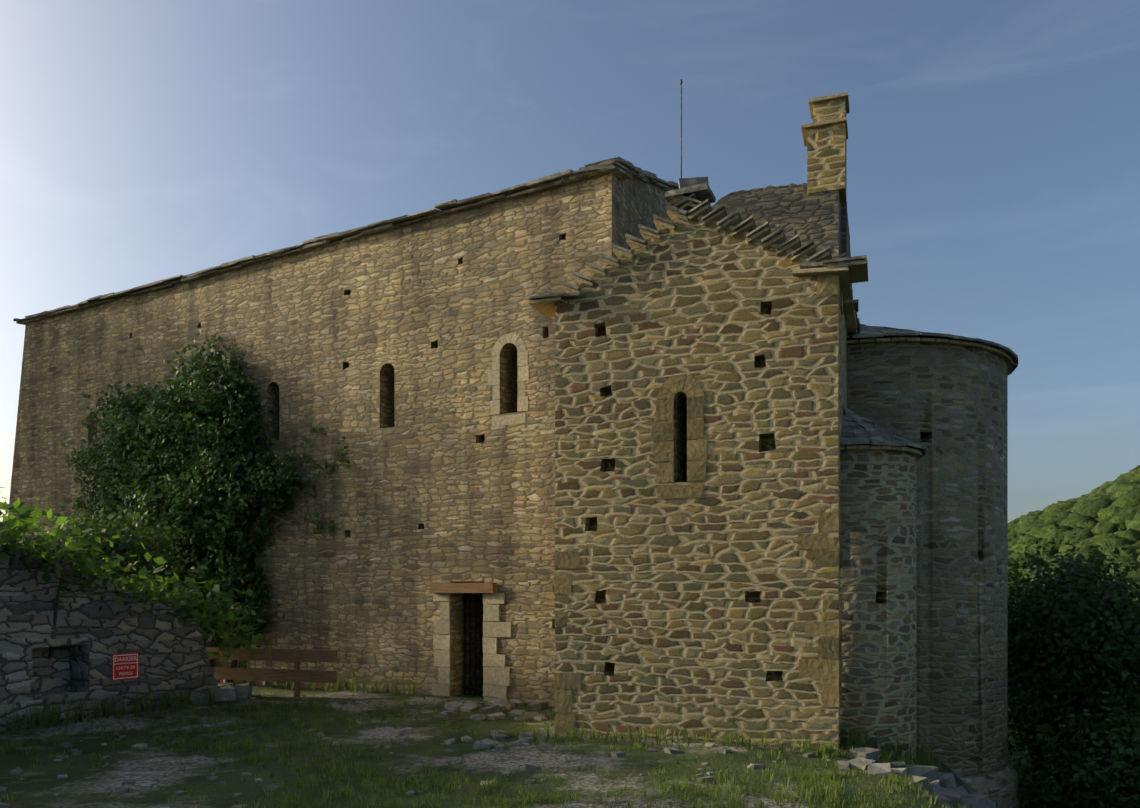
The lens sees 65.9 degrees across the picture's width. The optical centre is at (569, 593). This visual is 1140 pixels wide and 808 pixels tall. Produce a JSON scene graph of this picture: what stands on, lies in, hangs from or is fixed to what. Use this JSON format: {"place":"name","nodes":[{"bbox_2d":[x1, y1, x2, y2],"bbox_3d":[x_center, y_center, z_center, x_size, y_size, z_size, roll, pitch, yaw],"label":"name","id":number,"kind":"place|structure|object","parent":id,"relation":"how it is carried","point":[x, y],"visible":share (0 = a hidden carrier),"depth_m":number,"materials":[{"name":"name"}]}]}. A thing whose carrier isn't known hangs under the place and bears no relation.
{"place":"outdoors","nodes":[
{"label":"outdoors","id":0,"kind":"place"},
{"bbox_2d":[0,681,1056,807],"bbox_3d":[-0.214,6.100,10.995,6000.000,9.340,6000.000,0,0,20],"label":"ground","id":1,"kind":"structure","parent":0,"point":[84,785],"depth_m":9.17,"materials":[{"name":"green plant"}]},
{"bbox_2d":[7,496,208,594],"bbox_3d":[-8.005,0.135,15.253,3.328,3.678,3.216,0,0,20],"label":"bush","id":2,"kind":"object","parent":1,"relation":"on","point":[130,545],"visible":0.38,"depth_m":14.94,"materials":[{"name":"green plant"}]},
{"bbox_2d":[0,546,219,730],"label":"stone retaining wall","id":3,"kind":"structure","parent":1,"relation":"on","point":[83,640],"depth_m":12.30,"materials":[{"name":"stone"}]},
{"bbox_2d":[0,524,215,640],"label":"creeper","id":4,"kind":"object","parent":3,"relation":"on","point":[140,586],"visible":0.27,"depth_m":12.39,"materials":[{"name":"green plant"}]},
{"bbox_2d":[112,652,138,680],"bbox_3d":[-6.439,1.060,12.732,0.008,0.380,0.420,0,0,29],"label":"danger sign","id":5,"kind":"object","parent":3,"relation":"attached to","point":[134,671],"visible":1,"depth_m":12.73,"materials":[{"name":"red metal"}]},
{"bbox_2d":[0,487,270,669],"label":"fig shrub","id":6,"kind":"object","parent":3,"relation":"on","point":[49,555],"visible":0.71,"depth_m":12.52,"materials":[{"name":"green plant"}]},
{"bbox_2d":[57,330,350,682],"bbox_3d":[-7.683,-1.713,17.308,7.900,6.994,2.050,0,0,29],"label":"ivy","id":7,"kind":"object","parent":1,"relation":"on","point":[206,495],"visible":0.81,"depth_m":17.09,"materials":[{"name":"green plant"}]},
{"bbox_2d":[185,667,252,704],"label":"stone blocks","id":8,"kind":"object","parent":1,"relation":"on","point":[227,691],"depth_m":14.04,"materials":[{"name":"grey stone"}]},
{"bbox_2d":[205,634,336,697],"bbox_3d":[-5.158,1.296,14.846,2.809,1.235,0.130,0,0,18],"label":"wooden barrier","id":9,"kind":"object","parent":1,"relation":"on","point":[297,656],"visible":0.73,"depth_m":14.71,"materials":[{"name":"brown wood"}]},
{"bbox_2d":[220,680,317,686],"bbox_3d":[-5.078,1.514,14.768,1.940,0.070,0.004,0,0,18],"label":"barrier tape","id":10,"kind":"object","parent":9,"relation":"attached to","point":[261,682],"visible":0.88,"depth_m":14.80,"materials":[{"name":"red plastic"}]},
{"bbox_2d":[5,171,670,705],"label":"nave wall","id":11,"kind":"structure","parent":1,"relation":"on","point":[375,349],"depth_m":15.53,"materials":[{"name":"stone"}]},
{"bbox_2d":[13,92,867,734],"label":"stone trim","id":12,"kind":"structure","parent":1,"relation":"on","point":[837,274],"depth_m":10.91,"materials":[{"name":"brown stone"}]},
{"bbox_2d":[680,79,682,177],"bbox_3d":[2.267,-9.245,17.903,0.055,2.470,0.055,0,0,42],"label":"lightning rod","id":13,"kind":"object","parent":12,"relation":"on","point":[681,81],"visible":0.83,"depth_m":17.89,"materials":[{"name":"grey metal"}]},
{"bbox_2d":[807,98,846,202],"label":"bell gable pier","id":14,"kind":"structure","parent":12,"relation":"attached to","point":[826,157],"depth_m":12.52,"materials":[{"name":"stone"}]},
{"bbox_2d":[0,694,1046,807],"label":"loose stones","id":15,"kind":"object","parent":1,"relation":"on","point":[925,774],"visible":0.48,"depth_m":9.59,"materials":[{"name":"grey stone"}]},
{"bbox_2d":[0,674,1053,807],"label":"grass tufts","id":16,"kind":"object","parent":1,"relation":"on","point":[921,756],"visible":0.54,"depth_m":9.77,"materials":[{"name":"green plant"}]},
{"bbox_2d":[555,209,847,748],"bbox_3d":[1.867,-0.645,11.697,3.390,7.830,2.720,0,0,20],"label":"transept","id":17,"kind":"object","parent":1,"relation":"on","point":[694,613],"visible":0.92,"depth_m":10.37,"materials":[{"name":"stone"}]},
{"bbox_2d":[712,183,852,300],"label":"roof","id":18,"kind":"structure","parent":17,"relation":"on","point":[820,219],"depth_m":12.69,"materials":[{"name":"stone"}]},
{"bbox_2d":[840,449,915,761],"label":"small apse wall","id":19,"kind":"structure","parent":1,"relation":"on","point":[878,550],"depth_m":10.29,"materials":[{"name":"grey stone"}]},
{"bbox_2d":[840,405,925,459],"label":"small apse roof","id":20,"kind":"structure","parent":19,"relation":"on","point":[858,432],"depth_m":10.40,"materials":[{"name":"grey stone"}]},
{"bbox_2d":[847,342,1007,778],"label":"apse wall","id":21,"kind":"structure","parent":1,"relation":"on","point":[946,405],"depth_m":12.12,"materials":[{"name":"grey stone"}]},
{"bbox_2d":[846,324,1017,374],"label":"apse roof","id":22,"kind":"structure","parent":21,"relation":"on","point":[875,334],"depth_m":12.22,"materials":[{"name":"grey stone"}]},
{"bbox_2d":[964,762,1017,807],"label":"apse plinth","id":23,"kind":"structure","parent":1,"relation":"on","point":[1000,788],"depth_m":12.46,"materials":[{"name":"grey stone"}]},
{"bbox_2d":[1008,593,1065,771],"bbox_3d":[14.757,4.198,27.873,6.538,9.344,6.500,0,0,-22],"label":"bush","id":24,"kind":"object","parent":1,"relation":"on","point":[1024,734],"depth_m":27.34,"materials":[{"name":"green plant"}]},
{"bbox_2d":[1008,573,1119,790],"bbox_3d":[10.978,2.430,20.426,5.035,6.442,4.697,0,0,20],"label":"tree","id":25,"kind":"object","parent":1,"relation":"on","point":[1036,759],"visible":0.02,"depth_m":20.16,"materials":[{"name":"green plant"}]},
{"bbox_2d":[1008,521,1139,807],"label":"tree","id":26,"kind":"object","parent":1,"relation":"on","point":[1086,632],"visible":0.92,"depth_m":13.94,"materials":[{"name":"green plant"}]},
{"bbox_2d":[1008,586,1139,797],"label":"bush","id":27,"kind":"object","parent":1,"relation":"on","point":[1054,725],"visible":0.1,"depth_m":17.01,"materials":[{"name":"green plant"}]},
{"bbox_2d":[1010,592,1139,780],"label":"bush","id":28,"kind":"object","parent":1,"relation":"on","point":[1055,729],"depth_m":21.13,"materials":[{"name":"green plant"}]},
{"bbox_2d":[1011,686,1139,807],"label":"bush","id":29,"kind":"object","parent":1,"relation":"on","point":[1115,771],"visible":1,"depth_m":12.45,"materials":[{"name":"green plant"}]},
{"bbox_2d":[1022,662,1139,796],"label":"bush","id":30,"kind":"object","parent":1,"relation":"on","point":[1128,693],"visible":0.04,"depth_m":14.68,"materials":[{"name":"green plant"}]},
{"bbox_2d":[0,0,1139,522],"label":"sky","id":31,"kind":"structure","parent":0,"point":[993,146],"materials":[{"name":"blue"}]},
{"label":"wooded hill","id":32,"kind":"structure","parent":0,"visible":0},
{"bbox_2d":[1008,465,1139,789],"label":"hill trees","id":33,"kind":"object","parent":32,"relation":"on","point":[1107,512],"visible":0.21,"depth_m":106.36,"materials":[{"name":"green plant"}]}
]}

